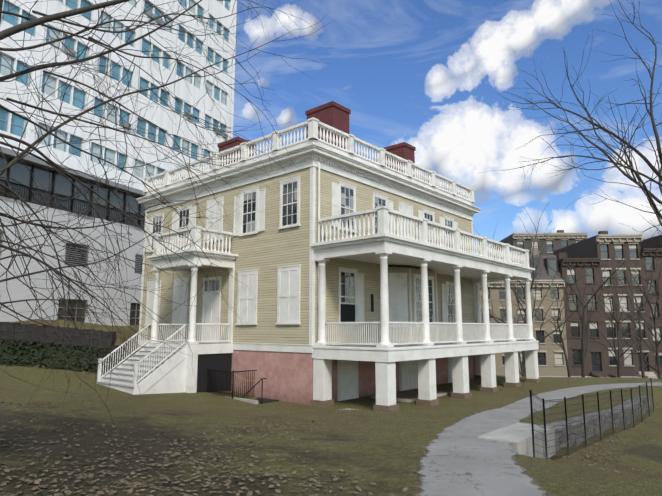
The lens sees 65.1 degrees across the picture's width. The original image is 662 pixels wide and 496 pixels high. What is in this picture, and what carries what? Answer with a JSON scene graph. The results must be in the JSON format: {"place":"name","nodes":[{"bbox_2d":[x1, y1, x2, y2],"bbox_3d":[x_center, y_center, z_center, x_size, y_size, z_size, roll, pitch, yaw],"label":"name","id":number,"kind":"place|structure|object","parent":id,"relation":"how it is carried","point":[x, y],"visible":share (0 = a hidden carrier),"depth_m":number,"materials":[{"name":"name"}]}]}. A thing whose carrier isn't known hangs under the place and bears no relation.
{"place":"outdoors","nodes":[
{"label":"outdoors","id":0,"kind":"place"},
{"bbox_2d":[0,320,661,495],"bbox_3d":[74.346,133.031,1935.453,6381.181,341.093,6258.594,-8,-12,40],"label":"terrain","id":1,"kind":"structure","parent":0,"point":[389,447],"depth_m":11.94,"materials":[{"name":"plant"}]},
{"bbox_2d":[0,340,122,372],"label":"ivy bank","id":2,"kind":"structure","parent":1,"relation":"on","point":[5,356],"depth_m":28.44,"materials":[{"name":"green plant"}]},
{"bbox_2d":[0,339,124,371],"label":"ivy leaves","id":3,"kind":"object","parent":2,"relation":"on","point":[43,357],"visible":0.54,"depth_m":28.54,"materials":[{"name":"green plant"}]},
{"bbox_2d":[0,322,127,360],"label":"stone wall","id":4,"kind":"structure","parent":1,"relation":"on","point":[9,331],"depth_m":30.01,"materials":[{"name":"grey stone"}]},
{"bbox_2d":[0,146,145,325],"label":"tower podium","id":5,"kind":"object","parent":1,"relation":"on","point":[19,171],"visible":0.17,"depth_m":35.84,"materials":[{"name":"white concrete"}]},
{"bbox_2d":[0,0,236,190],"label":"high-rise building","id":6,"kind":"structure","parent":5,"relation":"on","point":[12,125],"depth_m":48.81,"materials":[{"name":"white concrete"}]},
{"bbox_2d":[97,225,237,394],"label":"entrance portico","id":7,"kind":"structure","parent":1,"relation":"on","point":[170,370],"depth_m":23.95,"materials":[{"name":"white paint"}]},
{"bbox_2d":[0,0,335,425],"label":"tree","id":8,"kind":"object","parent":1,"relation":"on","point":[18,28],"visible":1,"depth_m":6.97,"materials":[{"name":"brown plant"}]},
{"bbox_2d":[206,369,278,403],"bbox_3d":[-4.070,6.355,23.146,4.475,1.850,1.455,-8,-12,40],"label":"stairwell railing","id":9,"kind":"object","parent":1,"relation":"on","point":[259,400],"visible":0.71,"depth_m":22.67,"materials":[{"name":"black metal"}]},
{"bbox_2d":[136,139,480,404],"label":"house","id":10,"kind":"structure","parent":1,"relation":"on","point":[279,358],"depth_m":24.44,"materials":[{"name":"beige wood"}]},
{"bbox_2d":[144,176,300,340],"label":"front windows","id":11,"kind":"structure","parent":10,"relation":"attached to","point":[249,213],"depth_m":25.25,"materials":[{"name":"white paint"}]},
{"bbox_2d":[143,117,474,202],"bbox_3d":[-1.005,-3.680,33.391,14.370,0.920,15.870,-8,-12,40],"label":"roof balustrade","id":12,"kind":"object","parent":10,"relation":"on","point":[407,170],"visible":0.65,"depth_m":26.85,"materials":[{"name":"white paint"}]},
{"bbox_2d":[218,101,415,176],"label":"chimneys","id":13,"kind":"object","parent":10,"relation":"on","point":[333,114],"visible":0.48,"depth_m":28.31,"materials":[{"name":"brick"}]},
{"bbox_2d":[317,162,461,342],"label":"side windows","id":14,"kind":"structure","parent":10,"relation":"attached to","point":[404,288],"depth_m":25.75,"materials":[{"name":"white paint"}]},
{"bbox_2d":[0,392,661,495],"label":"leaf litter","id":15,"kind":"object","parent":1,"relation":"on","point":[130,491],"visible":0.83,"depth_m":8.06,"materials":[{"name":"brown plant"}]},
{"bbox_2d":[311,206,540,410],"bbox_3d":[5.382,3.317,25.644,4.320,8.120,17.320,-8,-12,40],"label":"veranda","id":16,"kind":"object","parent":1,"relation":"on","point":[383,248],"visible":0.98,"depth_m":22.64,"materials":[{"name":"white paint"}]},
{"bbox_2d":[489,297,539,376],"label":"street tree","id":17,"kind":"object","parent":1,"relation":"on","point":[522,372],"visible":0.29,"depth_m":42.73,"materials":[{"name":"brown plant"}]},
{"bbox_2d":[491,263,571,357],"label":"street tree","id":18,"kind":"object","parent":1,"relation":"on","point":[523,310],"visible":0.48,"depth_m":48.02,"materials":[{"name":"brown plant"}]},
{"bbox_2d":[473,202,612,376],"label":"street tree","id":19,"kind":"object","parent":1,"relation":"on","point":[524,320],"visible":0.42,"depth_m":54.67,"materials":[{"name":"brown plant"}]},
{"bbox_2d":[477,395,650,458],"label":"stone retaining wall","id":20,"kind":"structure","parent":1,"relation":"on","point":[518,435],"depth_m":13.38,"materials":[{"name":"concrete"}]},
{"bbox_2d":[531,278,597,376],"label":"street tree","id":21,"kind":"object","parent":1,"relation":"on","point":[563,348],"visible":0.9,"depth_m":55.52,"materials":[{"name":"brown plant"}]},
{"bbox_2d":[491,230,647,254],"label":"apartment buildings","id":22,"kind":"structure","parent":1,"relation":"on","point":[559,239],"depth_m":85.92,"materials":[{"name":"grey brick"}]},
{"bbox_2d":[480,231,661,377],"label":"apartment buildings","id":23,"kind":"structure","parent":1,"relation":"on","point":[592,253],"depth_m":64.72,"materials":[{"name":"beige brick"}]},
{"bbox_2d":[482,0,661,271],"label":"tree","id":24,"kind":"object","parent":1,"relation":"on","point":[643,187],"visible":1,"depth_m":36.95,"materials":[{"name":"brown plant"}]},
{"bbox_2d":[534,241,638,376],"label":"street tree","id":25,"kind":"object","parent":1,"relation":"on","point":[585,331],"visible":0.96,"depth_m":46.65,"materials":[{"name":"brown plant"}]},
{"bbox_2d":[529,378,661,460],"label":"wire fence","id":26,"kind":"object","parent":1,"relation":"on","point":[543,401],"visible":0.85,"depth_m":14.64,"materials":[{"name":"black metal"}]},
{"bbox_2d":[574,275,647,375],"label":"street tree","id":27,"kind":"object","parent":1,"relation":"on","point":[614,350],"visible":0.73,"depth_m":54.85,"materials":[{"name":"brown plant"}]},
{"bbox_2d":[587,278,658,376],"bbox_3d":[21.796,6.138,37.056,4.955,8.241,3.164,2,-9,-15],"label":"street tree","id":28,"kind":"object","parent":1,"relation":"on","point":[619,356],"visible":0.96,"depth_m":37.44,"materials":[{"name":"brown plant"}]},
{"bbox_2d":[593,248,661,377],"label":"street tree","id":29,"kind":"object","parent":1,"relation":"on","point":[641,353],"visible":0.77,"depth_m":46.99,"materials":[{"name":"brown plant"}]},
{"bbox_2d":[600,262,661,378],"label":"street tree","id":30,"kind":"object","parent":1,"relation":"on","point":[658,370],"visible":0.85,"depth_m":40.44,"materials":[{"name":"brown plant"}]},
{"bbox_2d":[629,279,661,322],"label":"street tree","id":31,"kind":"object","parent":1,"relation":"on","point":[652,291],"visible":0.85,"depth_m":47.81,"materials":[{"name":"brown plant"}]},
{"bbox_2d":[635,286,661,335],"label":"street tree","id":32,"kind":"object","parent":1,"relation":"on","point":[653,305],"visible":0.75,"depth_m":58.82,"materials":[{"name":"brown plant"}]},
{"bbox_2d":[233,0,661,253],"label":"sky","id":33,"kind":"structure","parent":0,"point":[426,75],"materials":[{"name":"blue"}]},
{"bbox_2d":[415,382,661,495],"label":"park path","id":34,"kind":"structure","parent":0,"point":[458,450],"depth_m":9.19,"materials":[{"name":"concrete"}]},
{"bbox_2d":[539,376,657,378],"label":"street","id":35,"kind":"structure","parent":0,"point":[590,376],"depth_m":62.73,"materials":[{"name":"grey asphalt"}]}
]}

